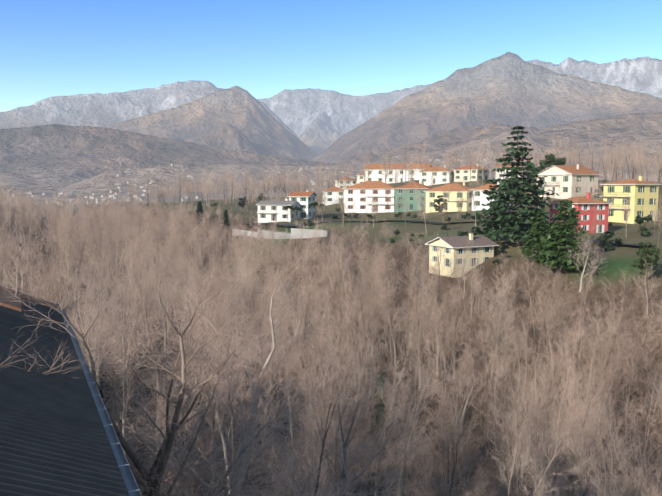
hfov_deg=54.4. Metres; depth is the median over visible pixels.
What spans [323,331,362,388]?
tree sapling
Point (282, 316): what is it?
tree
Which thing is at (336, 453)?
tree
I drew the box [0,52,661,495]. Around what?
ground
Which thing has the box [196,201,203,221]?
cypress tree
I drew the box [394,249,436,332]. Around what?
tree
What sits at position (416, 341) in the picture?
bank tree
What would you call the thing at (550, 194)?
tree
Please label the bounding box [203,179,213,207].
tree
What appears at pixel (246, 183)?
tree
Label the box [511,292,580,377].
bank tree
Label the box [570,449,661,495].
tree
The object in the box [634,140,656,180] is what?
tree
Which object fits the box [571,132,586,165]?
tree
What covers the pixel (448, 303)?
tree
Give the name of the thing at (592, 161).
tree
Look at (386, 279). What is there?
bank tree
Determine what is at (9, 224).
tree
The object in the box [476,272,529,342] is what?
tree
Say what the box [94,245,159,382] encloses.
tree
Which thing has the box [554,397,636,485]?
bank tree
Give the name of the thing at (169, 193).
tree
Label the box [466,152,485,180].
tree
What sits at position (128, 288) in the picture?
tree
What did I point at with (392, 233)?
tree sapling
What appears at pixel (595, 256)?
shrub
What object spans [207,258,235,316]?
tree
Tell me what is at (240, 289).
tree
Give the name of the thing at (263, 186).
tree
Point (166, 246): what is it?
tree
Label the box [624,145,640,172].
tree
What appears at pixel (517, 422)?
tree
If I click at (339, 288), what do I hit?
tree sapling
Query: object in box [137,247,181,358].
tree
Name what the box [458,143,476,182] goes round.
tree
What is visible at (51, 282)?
tree
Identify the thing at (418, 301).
tree
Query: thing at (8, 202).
tree
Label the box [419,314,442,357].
tree sapling
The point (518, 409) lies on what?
bank tree
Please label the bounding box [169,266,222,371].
tree
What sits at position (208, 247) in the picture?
tree
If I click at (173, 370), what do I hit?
tree sapling
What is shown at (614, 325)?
tree sapling
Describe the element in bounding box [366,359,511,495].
tree
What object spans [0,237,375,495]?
tree
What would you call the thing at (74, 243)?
tree
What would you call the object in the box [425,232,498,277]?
house
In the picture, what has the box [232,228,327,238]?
retaining wall
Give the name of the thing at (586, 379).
tree
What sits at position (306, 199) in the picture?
tall villa
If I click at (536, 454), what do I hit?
tree
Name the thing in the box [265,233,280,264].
bank tree
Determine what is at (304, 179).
tree
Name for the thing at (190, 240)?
tree
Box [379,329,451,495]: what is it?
tree
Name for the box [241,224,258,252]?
bank tree
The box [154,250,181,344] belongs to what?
tree
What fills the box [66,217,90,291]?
tree
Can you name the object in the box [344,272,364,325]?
bank tree
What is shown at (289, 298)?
bank tree
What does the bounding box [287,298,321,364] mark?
bank tree
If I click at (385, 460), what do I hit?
tree sapling
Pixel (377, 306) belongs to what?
bank tree
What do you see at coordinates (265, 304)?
tree
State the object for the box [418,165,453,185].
house
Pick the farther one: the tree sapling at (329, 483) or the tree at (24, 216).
the tree at (24, 216)
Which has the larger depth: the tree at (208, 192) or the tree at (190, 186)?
the tree at (190, 186)
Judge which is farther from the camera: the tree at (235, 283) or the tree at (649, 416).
the tree at (235, 283)
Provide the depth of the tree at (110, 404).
12.87 m
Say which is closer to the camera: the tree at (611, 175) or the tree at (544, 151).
the tree at (611, 175)
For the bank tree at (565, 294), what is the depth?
93.17 m
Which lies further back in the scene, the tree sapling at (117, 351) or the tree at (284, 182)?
the tree at (284, 182)
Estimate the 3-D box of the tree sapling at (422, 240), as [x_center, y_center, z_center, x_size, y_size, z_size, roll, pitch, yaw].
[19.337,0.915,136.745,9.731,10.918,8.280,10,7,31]
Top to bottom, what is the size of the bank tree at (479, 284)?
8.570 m
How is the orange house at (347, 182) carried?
on the ground
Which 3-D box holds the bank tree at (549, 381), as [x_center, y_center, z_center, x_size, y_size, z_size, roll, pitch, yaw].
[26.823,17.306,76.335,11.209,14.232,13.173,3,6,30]
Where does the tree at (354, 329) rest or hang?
on the ground
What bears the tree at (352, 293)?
on the ground
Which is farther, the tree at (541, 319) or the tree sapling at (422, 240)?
the tree sapling at (422, 240)
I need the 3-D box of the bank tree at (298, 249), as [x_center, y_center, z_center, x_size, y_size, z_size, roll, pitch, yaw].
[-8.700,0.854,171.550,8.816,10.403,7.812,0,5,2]
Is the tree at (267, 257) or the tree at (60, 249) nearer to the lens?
the tree at (60, 249)
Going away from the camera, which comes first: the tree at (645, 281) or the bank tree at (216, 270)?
the tree at (645, 281)
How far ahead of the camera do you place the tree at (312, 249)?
155.97 m
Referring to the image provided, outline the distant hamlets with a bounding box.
[8,159,491,205]
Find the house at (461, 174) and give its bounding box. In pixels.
[453,163,489,181]
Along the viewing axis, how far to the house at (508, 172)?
316.81 m
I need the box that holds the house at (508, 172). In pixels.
[495,163,521,178]
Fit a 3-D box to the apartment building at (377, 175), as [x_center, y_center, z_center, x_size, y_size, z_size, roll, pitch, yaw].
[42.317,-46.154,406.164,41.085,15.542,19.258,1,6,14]
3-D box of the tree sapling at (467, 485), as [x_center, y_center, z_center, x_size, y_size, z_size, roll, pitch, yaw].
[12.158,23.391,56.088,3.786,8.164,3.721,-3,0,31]
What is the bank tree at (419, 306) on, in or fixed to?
on the ground
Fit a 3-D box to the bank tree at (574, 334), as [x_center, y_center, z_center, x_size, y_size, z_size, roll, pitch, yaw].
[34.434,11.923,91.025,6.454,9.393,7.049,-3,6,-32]
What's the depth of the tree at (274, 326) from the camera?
70.55 m
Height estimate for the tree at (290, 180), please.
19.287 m
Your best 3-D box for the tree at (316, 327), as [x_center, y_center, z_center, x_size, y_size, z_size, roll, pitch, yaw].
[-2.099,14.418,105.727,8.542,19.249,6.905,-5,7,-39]
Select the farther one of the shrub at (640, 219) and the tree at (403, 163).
the tree at (403, 163)
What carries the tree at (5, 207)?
on the ground
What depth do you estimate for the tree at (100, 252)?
95.48 m
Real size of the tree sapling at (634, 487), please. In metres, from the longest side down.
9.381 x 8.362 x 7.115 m
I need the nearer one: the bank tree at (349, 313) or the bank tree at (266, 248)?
the bank tree at (349, 313)
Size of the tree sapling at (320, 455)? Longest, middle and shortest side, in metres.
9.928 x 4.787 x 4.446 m
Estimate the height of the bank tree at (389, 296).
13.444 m
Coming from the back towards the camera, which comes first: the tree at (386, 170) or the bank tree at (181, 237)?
the tree at (386, 170)
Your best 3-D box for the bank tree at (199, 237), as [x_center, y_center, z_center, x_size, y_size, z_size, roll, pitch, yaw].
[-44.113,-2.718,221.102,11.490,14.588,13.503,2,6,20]
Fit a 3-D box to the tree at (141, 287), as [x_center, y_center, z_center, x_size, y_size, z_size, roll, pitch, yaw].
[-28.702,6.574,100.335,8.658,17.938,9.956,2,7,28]
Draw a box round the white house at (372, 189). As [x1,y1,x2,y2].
[343,179,395,212]
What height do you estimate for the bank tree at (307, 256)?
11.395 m
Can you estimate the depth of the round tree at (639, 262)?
98.61 m
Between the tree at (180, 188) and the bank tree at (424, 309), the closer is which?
the bank tree at (424, 309)
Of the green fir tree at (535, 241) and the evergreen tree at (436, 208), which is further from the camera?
the evergreen tree at (436, 208)
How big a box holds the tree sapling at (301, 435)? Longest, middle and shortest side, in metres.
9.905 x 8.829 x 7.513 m
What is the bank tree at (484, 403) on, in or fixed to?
on the ground
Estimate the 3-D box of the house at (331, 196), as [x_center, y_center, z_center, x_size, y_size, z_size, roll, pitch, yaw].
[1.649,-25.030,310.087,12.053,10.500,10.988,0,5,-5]
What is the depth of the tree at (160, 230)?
218.25 m
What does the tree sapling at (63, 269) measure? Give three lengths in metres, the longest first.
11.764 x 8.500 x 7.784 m
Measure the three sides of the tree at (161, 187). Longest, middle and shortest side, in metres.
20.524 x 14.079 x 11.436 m
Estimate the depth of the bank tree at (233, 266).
164.05 m
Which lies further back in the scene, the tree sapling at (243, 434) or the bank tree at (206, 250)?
the bank tree at (206, 250)
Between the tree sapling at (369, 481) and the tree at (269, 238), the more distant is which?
the tree at (269, 238)
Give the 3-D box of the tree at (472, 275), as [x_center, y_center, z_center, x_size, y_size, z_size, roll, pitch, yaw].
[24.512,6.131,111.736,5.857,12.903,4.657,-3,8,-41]
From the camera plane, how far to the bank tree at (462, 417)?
84.31 m
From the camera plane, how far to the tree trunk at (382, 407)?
62.65 m
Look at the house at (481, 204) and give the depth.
223.39 m
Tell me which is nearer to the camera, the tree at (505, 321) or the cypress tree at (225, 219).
the tree at (505, 321)
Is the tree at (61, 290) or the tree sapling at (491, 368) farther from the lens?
the tree sapling at (491, 368)
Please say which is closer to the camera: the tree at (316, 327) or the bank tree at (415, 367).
the bank tree at (415, 367)
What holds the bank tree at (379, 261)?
on the ground
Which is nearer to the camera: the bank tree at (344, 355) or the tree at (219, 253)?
the bank tree at (344, 355)
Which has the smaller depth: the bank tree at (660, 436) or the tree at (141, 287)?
the bank tree at (660, 436)
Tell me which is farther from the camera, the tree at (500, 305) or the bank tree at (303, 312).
the bank tree at (303, 312)
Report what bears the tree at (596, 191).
on the ground
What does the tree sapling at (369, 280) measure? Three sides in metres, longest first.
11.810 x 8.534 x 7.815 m
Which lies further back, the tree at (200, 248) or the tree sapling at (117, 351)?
the tree at (200, 248)
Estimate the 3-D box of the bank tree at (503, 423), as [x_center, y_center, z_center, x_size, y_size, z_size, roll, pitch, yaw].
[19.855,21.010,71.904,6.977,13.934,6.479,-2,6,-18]
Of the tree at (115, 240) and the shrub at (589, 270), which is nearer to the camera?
the shrub at (589, 270)
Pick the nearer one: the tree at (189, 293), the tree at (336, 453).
the tree at (336, 453)
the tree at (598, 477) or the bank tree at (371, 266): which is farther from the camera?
the bank tree at (371, 266)
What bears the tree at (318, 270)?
on the ground
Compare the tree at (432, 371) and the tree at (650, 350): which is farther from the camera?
the tree at (650, 350)
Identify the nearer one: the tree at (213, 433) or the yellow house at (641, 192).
the tree at (213, 433)
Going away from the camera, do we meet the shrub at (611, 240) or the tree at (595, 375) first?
the tree at (595, 375)
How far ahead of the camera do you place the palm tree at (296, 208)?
224.68 m
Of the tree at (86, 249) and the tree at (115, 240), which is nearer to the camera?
the tree at (86, 249)
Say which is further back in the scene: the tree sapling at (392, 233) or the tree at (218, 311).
the tree sapling at (392, 233)
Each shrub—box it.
[337,208,344,218]
[388,229,395,243]
[449,216,458,229]
[472,226,480,232]
[493,247,504,264]
[584,261,592,273]
[589,252,603,273]
[597,230,614,252]
[605,236,618,245]
[616,239,628,247]
[630,215,646,234]
[645,215,657,231]
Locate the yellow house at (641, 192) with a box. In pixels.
[600,175,661,223]
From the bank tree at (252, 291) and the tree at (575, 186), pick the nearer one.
the bank tree at (252, 291)
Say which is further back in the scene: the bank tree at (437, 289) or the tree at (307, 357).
the bank tree at (437, 289)
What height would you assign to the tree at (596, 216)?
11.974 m
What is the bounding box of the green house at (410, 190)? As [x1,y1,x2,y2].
[393,180,431,212]
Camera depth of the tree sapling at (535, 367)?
86.65 m
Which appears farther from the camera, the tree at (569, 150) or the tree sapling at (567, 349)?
the tree at (569, 150)
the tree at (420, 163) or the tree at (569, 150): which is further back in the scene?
the tree at (420, 163)
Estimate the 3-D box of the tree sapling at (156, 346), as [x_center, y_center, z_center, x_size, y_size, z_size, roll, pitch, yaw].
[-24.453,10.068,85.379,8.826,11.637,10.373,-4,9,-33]
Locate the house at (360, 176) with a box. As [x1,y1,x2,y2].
[356,174,363,183]
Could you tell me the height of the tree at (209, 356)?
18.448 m
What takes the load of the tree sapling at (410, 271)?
on the ground
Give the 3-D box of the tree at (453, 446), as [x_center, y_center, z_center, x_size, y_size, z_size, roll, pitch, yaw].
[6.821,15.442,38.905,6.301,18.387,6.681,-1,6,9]
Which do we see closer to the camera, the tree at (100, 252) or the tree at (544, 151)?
the tree at (100, 252)
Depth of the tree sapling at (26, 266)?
100.67 m
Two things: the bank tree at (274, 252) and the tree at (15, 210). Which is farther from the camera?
the tree at (15, 210)
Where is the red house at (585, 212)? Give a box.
[546,193,613,232]
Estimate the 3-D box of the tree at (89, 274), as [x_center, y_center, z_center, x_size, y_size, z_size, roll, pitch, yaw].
[-16.380,6.018,46.400,7.895,13.712,7.826,1,7,-12]
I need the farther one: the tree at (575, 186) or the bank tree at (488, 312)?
the tree at (575, 186)
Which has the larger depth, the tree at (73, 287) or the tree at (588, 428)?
the tree at (588, 428)
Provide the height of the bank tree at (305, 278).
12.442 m
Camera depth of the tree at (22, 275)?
42.99 m
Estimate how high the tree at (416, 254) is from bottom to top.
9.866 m
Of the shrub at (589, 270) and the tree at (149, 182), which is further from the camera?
the tree at (149, 182)
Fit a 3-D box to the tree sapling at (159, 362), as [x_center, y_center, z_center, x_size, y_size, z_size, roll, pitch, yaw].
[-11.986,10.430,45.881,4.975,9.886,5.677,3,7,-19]
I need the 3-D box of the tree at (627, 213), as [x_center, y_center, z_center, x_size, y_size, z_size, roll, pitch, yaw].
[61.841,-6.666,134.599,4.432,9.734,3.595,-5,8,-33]
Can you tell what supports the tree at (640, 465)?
on the ground
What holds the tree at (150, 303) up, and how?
on the ground
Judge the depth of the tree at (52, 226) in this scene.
165.43 m
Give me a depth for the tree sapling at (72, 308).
58.02 m
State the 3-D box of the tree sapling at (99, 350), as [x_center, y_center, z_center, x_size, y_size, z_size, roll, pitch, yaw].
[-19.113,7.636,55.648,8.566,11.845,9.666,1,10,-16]
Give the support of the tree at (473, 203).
on the ground
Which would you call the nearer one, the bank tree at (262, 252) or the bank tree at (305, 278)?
the bank tree at (305, 278)
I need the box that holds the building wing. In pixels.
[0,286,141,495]
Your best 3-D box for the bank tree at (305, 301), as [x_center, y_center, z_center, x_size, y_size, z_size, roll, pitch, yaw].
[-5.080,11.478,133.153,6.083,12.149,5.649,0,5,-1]
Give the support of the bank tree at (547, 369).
on the ground
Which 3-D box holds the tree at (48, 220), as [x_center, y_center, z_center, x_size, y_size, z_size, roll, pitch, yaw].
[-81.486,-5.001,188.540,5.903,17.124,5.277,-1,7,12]
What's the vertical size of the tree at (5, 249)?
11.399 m
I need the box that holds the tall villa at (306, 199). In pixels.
[287,190,316,218]
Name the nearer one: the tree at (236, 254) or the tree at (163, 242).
the tree at (236, 254)
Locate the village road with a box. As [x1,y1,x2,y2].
[245,220,656,245]
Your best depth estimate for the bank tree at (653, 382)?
70.01 m
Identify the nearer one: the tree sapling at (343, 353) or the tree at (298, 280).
the tree sapling at (343, 353)
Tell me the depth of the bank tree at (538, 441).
67.79 m
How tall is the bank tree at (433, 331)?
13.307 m
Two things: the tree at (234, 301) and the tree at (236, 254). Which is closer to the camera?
the tree at (234, 301)
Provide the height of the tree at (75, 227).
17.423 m
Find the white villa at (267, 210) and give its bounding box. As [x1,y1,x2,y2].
[255,198,297,224]
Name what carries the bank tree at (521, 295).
on the ground
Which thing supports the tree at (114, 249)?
on the ground
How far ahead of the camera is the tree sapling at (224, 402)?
68.22 m
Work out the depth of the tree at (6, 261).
66.51 m
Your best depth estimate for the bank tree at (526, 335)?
89.68 m
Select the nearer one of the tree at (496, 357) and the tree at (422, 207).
the tree at (496, 357)
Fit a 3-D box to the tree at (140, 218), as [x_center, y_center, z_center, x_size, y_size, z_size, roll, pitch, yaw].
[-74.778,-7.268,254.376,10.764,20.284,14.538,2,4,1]
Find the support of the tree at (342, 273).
on the ground
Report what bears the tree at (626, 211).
on the ground
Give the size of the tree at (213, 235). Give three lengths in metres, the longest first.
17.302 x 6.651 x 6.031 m
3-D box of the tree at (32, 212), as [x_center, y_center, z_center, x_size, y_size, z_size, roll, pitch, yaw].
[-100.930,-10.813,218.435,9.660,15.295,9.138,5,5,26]
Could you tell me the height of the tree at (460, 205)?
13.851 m
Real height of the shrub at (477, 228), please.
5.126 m
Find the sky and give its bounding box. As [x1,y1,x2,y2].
[0,0,661,111]
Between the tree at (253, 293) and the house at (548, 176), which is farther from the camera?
the house at (548, 176)
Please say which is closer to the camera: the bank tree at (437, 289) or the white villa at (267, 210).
the bank tree at (437, 289)
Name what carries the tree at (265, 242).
on the ground
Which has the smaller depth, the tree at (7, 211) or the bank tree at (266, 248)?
the tree at (7, 211)
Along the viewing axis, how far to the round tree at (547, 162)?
248.21 m
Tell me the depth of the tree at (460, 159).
349.38 m
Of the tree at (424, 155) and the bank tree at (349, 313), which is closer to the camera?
the bank tree at (349, 313)
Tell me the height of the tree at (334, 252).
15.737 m
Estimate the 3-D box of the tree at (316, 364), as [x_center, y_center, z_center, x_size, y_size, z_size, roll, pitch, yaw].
[-0.713,12.943,42.895,8.601,18.521,6.596,2,7,8]
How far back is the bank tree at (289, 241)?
176.21 m
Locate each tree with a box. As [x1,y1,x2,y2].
[0,184,13,215]
[0,194,14,226]
[0,198,64,294]
[0,200,21,268]
[0,205,22,279]
[0,210,32,287]
[0,219,208,490]
[0,224,15,287]
[0,227,54,297]
[0,233,23,286]
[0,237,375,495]
[0,245,54,299]
[0,248,24,288]
[0,270,44,296]
[0,307,246,495]
[1,196,12,231]
[2,186,16,226]
[8,191,34,258]
[8,192,31,234]
[9,200,38,258]
[9,274,49,297]
[15,190,35,252]
[18,207,78,308]
[19,198,40,236]
[29,201,114,337]
[32,197,43,228]
[38,206,70,298]
[39,202,50,236]
[40,200,59,253]
[40,203,58,268]
[42,207,57,250]
[44,205,74,288]
[45,200,73,294]
[45,204,59,264]
[45,212,80,307]
[48,209,100,304]
[53,230,119,375]
[57,200,99,309]
[58,214,83,289]
[61,212,90,266]
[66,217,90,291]
[68,245,156,378]
[74,208,99,315]
[76,231,109,278]
[77,218,98,263]
[78,207,117,335]
[80,227,161,460]
[82,217,115,325]
[85,246,310,495]
[94,227,137,358]
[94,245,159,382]
[96,247,182,435]
[97,228,199,406]
[98,235,468,495]
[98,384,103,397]
[102,223,130,306]
[106,227,156,397]
[107,227,134,269]
[108,224,120,270]
[117,206,125,243]
[117,241,180,360]
[118,236,176,346]
[123,231,156,283]
[125,233,147,326]
[129,207,150,253]
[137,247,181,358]
[143,253,175,356]
[145,170,153,202]
[146,279,318,495]
[148,220,175,262]
[150,255,176,341]
[153,225,175,293]
[154,177,165,199]
[154,215,171,256]
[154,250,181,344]
[158,244,271,494]
[159,177,176,204]
[161,245,187,337]
[163,188,177,204]
[166,250,208,374]
[169,222,190,246]
[169,246,189,332]
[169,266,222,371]
[170,243,208,388]
[172,239,245,442]
[173,174,187,204]
[177,244,197,280]
[178,252,247,436]
[179,258,245,348]
[180,238,200,316]
[181,176,190,200]
[181,241,199,318]
[182,219,198,271]
[182,265,219,359]
[183,176,196,196]
[184,221,211,259]
[184,262,268,484]
[187,176,201,203]
[192,224,207,283]
[194,172,199,195]
[195,228,215,265]
[195,256,238,315]
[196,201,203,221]
[197,177,214,205]
[199,213,211,260]
[199,238,213,270]
[200,221,217,264]
[200,271,242,400]
[201,223,221,260]
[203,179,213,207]
[206,230,231,303]
[206,256,226,285]
[207,217,221,266]
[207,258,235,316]
[207,271,266,376]
[208,219,228,246]
[210,256,256,412]
[211,253,233,300]
[215,230,226,296]
[218,248,255,336]
[221,225,241,275]
[222,210,228,225]
[223,253,251,282]
[223,255,239,283]
[225,177,236,204]
[225,236,263,341]
[227,235,246,282]
[227,274,258,387]
[229,237,270,296]
[230,231,246,283]
[232,237,255,294]
[232,291,279,379]
[232,308,430,495]
[235,219,252,255]
[235,281,261,334]
[237,250,263,294]
[238,260,281,328]
[238,270,263,316]
[239,196,247,206]
[239,244,267,321]
[239,274,299,467]
[240,169,254,197]
[240,267,292,352]
[240,270,294,420]
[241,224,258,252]
[243,236,264,273]
[243,267,301,437]
[244,216,265,257]
[244,300,301,416]
[247,228,268,262]
[249,241,294,351]
[251,234,275,269]
[252,236,268,277]
[252,272,276,371]
[253,350,445,495]
[255,221,267,245]
[255,263,297,401]
[257,193,265,201]
[259,221,275,273]
[259,236,271,298]
[260,174,270,199]
[260,275,413,495]
[261,242,290,292]
[261,263,298,384]
[262,170,276,198]
[262,275,310,457]
[264,268,301,389]
[265,224,276,262]
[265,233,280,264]
[266,238,282,268]
[267,236,282,274]
[268,161,280,192]
[269,233,292,272]
[270,275,327,420]
[275,328,379,493]
[276,239,292,308]
[278,167,292,193]
[278,286,298,351]
[281,247,314,333]
[281,314,340,494]
[282,231,301,272]
[282,284,296,315]
[285,247,306,310]
[285,299,372,495]
[286,168,297,188]
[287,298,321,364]
[288,233,306,267]
[289,295,345,444]
[290,231,305,275]
[290,240,310,289]
[290,290,309,350]
[291,207,300,217]
[291,237,317,276]
[292,251,319,356]
[293,288,331,354]
[294,252,308,292]
[294,277,318,323]
[299,259,315,300]
[299,277,312,331]
[300,166,311,190]
[300,251,328,280]
[302,227,318,289]
[305,253,342,367]
[307,281,349,411]
[309,242,327,301]
[310,201,321,218]
[310,248,336,339]
[311,309,361,408]
[311,317,364,398]
[312,223,320,240]
[312,265,330,325]
[313,268,344,327]
[314,254,338,307]
[316,194,327,220]
[321,265,375,363]
[321,288,342,331]
[322,237,341,285]
[322,273,367,345]
[324,170,335,187]
[324,309,386,473]
[325,257,397,373]
[326,236,341,294]
[326,242,355,291]
[328,236,348,264]
[329,160,343,183]
[331,248,352,318]
[334,293,363,351]
[336,240,353,285]
[337,275,373,389]
[342,237,356,278]
[342,284,394,343]
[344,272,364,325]
[344,298,378,366]
[345,166,353,183]
[350,341,391,411]
[351,231,370,287]
[353,248,372,302]
[354,235,400,293]
[355,287,398,356]
[356,156,373,181]
[356,274,392,306]
[357,244,370,288]
[357,318,406,435]
[360,281,393,354]
[362,282,405,344]
[362,324,424,495]
[362,342,430,432]
[363,246,378,304]
[363,283,421,354]
[364,243,381,267]
[364,250,386,306]
[364,281,388,355]
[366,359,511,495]
[369,198,375,227]
[369,240,391,291]
[369,247,399,308]
[371,251,390,347]
[371,352,456,444]
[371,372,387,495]
[372,261,394,301]
[375,296,407,366]
[375,353,451,495]
[376,255,395,321]
[379,153,393,177]
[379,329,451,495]
[381,158,391,182]
[382,188,391,213]
[383,147,395,179]
[383,252,406,331]
[386,158,400,185]
[387,274,450,351]
[391,294,442,363]
[392,298,456,387]
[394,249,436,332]
[398,262,431,373]
[399,151,413,182]
[399,233,411,256]
[399,248,436,324]
[400,274,440,404]
[401,145,409,184]
[403,199,411,227]
[404,277,436,341]
[404,294,466,375]
[405,150,424,182]
[405,372,492,495]
[406,336,426,412]
[410,237,421,274]
[412,268,493,387]
[415,149,427,184]
[415,341,463,490]
[416,189,428,233]
[418,330,503,431]
[421,141,429,165]
[422,244,467,301]
[422,271,461,331]
[423,280,472,410]
[424,359,575,495]
[425,260,455,301]
[426,293,480,437]
[427,340,500,495]
[430,283,462,375]
[433,195,446,215]
[435,274,460,370]
[437,200,449,236]
[439,155,452,184]
[445,147,455,178]
[446,289,533,381]
[446,391,602,495]
[451,365,508,460]
[452,146,467,167]
[452,182,464,230]
[453,245,471,298]
[454,240,474,305]
[454,341,506,445]
[457,253,484,316]
[457,270,507,420]
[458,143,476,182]
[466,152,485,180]
[467,125,553,243]
[468,183,477,225]
[472,267,486,308]
[475,302,528,361]
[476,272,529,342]
[477,148,489,182]
[478,269,517,381]
[479,375,630,495]
[479,377,557,465]
[480,141,489,168]
[481,135,494,170]
[483,297,505,397]
[483,352,558,495]
[485,312,518,449]
[485,323,538,424]
[486,378,543,495]
[487,143,499,179]
[490,277,510,343]
[490,329,547,495]
[496,146,507,184]
[496,310,530,389]
[497,250,517,320]
[500,275,526,315]
[501,338,588,495]
[501,386,582,488]
[503,371,638,495]
[508,354,598,495]
[509,259,523,287]
[509,301,539,396]
[510,337,589,445]
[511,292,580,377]
[513,270,565,383]
[518,211,549,261]
[518,250,544,336]
[523,138,536,177]
[525,276,588,359]
[532,268,561,356]
[532,340,564,425]
[534,140,556,160]
[536,262,555,316]
[537,153,568,171]
[537,290,578,376]
[538,200,594,273]
[540,301,596,453]
[540,426,642,495]
[544,183,557,200]
[547,322,626,495]
[547,344,610,494]
[551,130,565,159]
[551,364,661,495]
[552,377,628,460]
[553,307,603,423]
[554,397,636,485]
[558,318,653,440]
[561,308,594,363]
[562,135,576,160]
[567,360,661,495]
[568,137,589,165]
[569,378,608,456]
[570,176,581,196]
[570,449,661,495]
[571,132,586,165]
[571,299,614,398]
[571,432,644,495]
[573,269,594,360]
[577,311,640,478]
[577,373,650,495]
[583,135,595,167]
[584,314,661,428]
[585,140,600,169]
[585,262,595,305]
[586,275,643,405]
[590,182,601,199]
[590,197,601,252]
[594,138,614,182]
[595,142,626,181]
[595,145,614,179]
[597,134,608,169]
[601,136,618,180]
[602,288,643,376]
[602,421,661,495]
[603,426,660,495]
[605,164,617,181]
[608,146,629,179]
[610,298,661,416]
[614,297,661,444]
[616,142,633,178]
[618,132,635,178]
[618,148,639,178]
[618,198,632,237]
[618,268,633,298]
[618,354,661,485]
[620,139,639,178]
[623,198,634,229]
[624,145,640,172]
[628,268,660,369]
[631,141,645,178]
[631,143,648,178]
[631,470,660,495]
[632,131,650,174]
[632,241,661,279]
[632,259,660,312]
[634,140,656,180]
[634,390,661,473]
[637,136,656,180]
[641,357,661,415]
[643,147,660,182]
[646,375,661,495]
[649,129,661,182]
[650,151,661,182]
[650,194,661,242]
[652,201,661,226]
[653,196,661,248]
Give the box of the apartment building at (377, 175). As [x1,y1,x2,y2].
[364,162,430,183]
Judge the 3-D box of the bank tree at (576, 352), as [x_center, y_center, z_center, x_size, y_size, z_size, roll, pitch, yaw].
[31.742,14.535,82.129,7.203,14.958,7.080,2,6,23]
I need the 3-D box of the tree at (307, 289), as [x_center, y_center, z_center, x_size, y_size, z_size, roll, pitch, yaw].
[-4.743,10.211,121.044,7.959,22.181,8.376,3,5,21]
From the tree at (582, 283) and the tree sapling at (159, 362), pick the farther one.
the tree at (582, 283)
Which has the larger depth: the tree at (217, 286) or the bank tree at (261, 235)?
the bank tree at (261, 235)
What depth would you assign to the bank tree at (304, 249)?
161.26 m
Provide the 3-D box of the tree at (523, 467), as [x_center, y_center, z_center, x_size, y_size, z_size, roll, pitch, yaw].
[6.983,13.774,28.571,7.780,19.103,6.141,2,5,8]
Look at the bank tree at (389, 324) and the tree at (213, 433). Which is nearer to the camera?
the tree at (213, 433)
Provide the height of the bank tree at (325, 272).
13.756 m
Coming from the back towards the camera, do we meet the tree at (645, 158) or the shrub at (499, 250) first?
the tree at (645, 158)
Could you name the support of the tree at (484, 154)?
on the ground
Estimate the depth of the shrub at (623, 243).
122.80 m
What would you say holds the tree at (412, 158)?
on the ground
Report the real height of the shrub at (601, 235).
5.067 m
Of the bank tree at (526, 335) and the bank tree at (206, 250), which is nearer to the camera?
the bank tree at (526, 335)
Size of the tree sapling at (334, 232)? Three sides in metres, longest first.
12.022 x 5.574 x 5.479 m
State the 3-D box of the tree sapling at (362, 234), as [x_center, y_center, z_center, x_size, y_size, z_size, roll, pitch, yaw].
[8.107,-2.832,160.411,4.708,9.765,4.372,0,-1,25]
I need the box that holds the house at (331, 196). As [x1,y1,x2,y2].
[323,185,343,205]
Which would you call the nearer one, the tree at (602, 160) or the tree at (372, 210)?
the tree at (372, 210)
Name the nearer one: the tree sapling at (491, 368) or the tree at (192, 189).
the tree sapling at (491, 368)
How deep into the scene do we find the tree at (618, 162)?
251.92 m
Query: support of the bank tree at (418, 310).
on the ground
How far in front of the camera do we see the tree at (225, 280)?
141.00 m
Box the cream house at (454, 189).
[423,181,471,212]
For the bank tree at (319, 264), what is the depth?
152.01 m
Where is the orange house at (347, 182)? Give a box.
[335,177,356,188]
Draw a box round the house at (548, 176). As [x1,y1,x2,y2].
[535,164,600,198]
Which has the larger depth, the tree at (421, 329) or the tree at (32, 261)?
the tree at (421, 329)
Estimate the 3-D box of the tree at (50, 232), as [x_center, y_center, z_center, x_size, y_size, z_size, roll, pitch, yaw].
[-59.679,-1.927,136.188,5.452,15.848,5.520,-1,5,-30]
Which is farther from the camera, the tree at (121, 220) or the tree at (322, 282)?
the tree at (121, 220)
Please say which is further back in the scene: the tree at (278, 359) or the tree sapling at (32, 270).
the tree at (278, 359)
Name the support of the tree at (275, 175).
on the ground
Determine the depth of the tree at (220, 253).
174.20 m
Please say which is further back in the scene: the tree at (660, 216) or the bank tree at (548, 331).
the tree at (660, 216)
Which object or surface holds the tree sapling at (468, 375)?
on the ground
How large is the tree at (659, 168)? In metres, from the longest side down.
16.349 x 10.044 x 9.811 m
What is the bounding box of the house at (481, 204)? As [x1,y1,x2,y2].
[468,183,510,210]
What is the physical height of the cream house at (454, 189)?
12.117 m
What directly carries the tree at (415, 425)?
on the ground
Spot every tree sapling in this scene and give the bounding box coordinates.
[11,247,50,298]
[16,226,32,275]
[18,251,35,282]
[20,245,113,332]
[29,259,61,300]
[31,225,43,271]
[46,244,80,298]
[53,253,76,286]
[55,277,88,357]
[68,270,145,385]
[91,275,131,354]
[102,308,141,391]
[116,359,183,452]
[127,285,177,357]
[135,336,184,419]
[141,321,197,412]
[176,309,204,403]
[185,378,214,450]
[186,354,214,427]
[200,370,246,433]
[228,319,254,406]
[229,393,263,484]
[233,356,266,409]
[239,329,261,391]
[258,458,314,495]
[267,401,338,491]
[285,396,367,494]
[299,409,340,494]
[300,467,353,495]
[305,382,346,468]
[313,234,327,268]
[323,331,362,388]
[327,221,342,257]
[327,419,392,492]
[330,272,349,304]
[341,422,380,495]
[343,394,410,495]
[349,265,382,297]
[355,221,367,254]
[361,428,415,493]
[375,340,390,371]
[382,218,395,254]
[392,435,472,495]
[397,250,419,301]
[407,231,428,277]
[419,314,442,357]
[453,352,482,403]
[455,470,477,495]
[463,466,499,495]
[472,270,493,317]
[484,355,500,383]
[506,411,553,475]
[517,343,562,400]
[522,452,573,495]
[553,317,587,405]
[568,224,610,291]
[572,395,607,466]
[599,304,623,351]
[601,448,661,495]
[607,471,661,495]
[617,387,644,456]

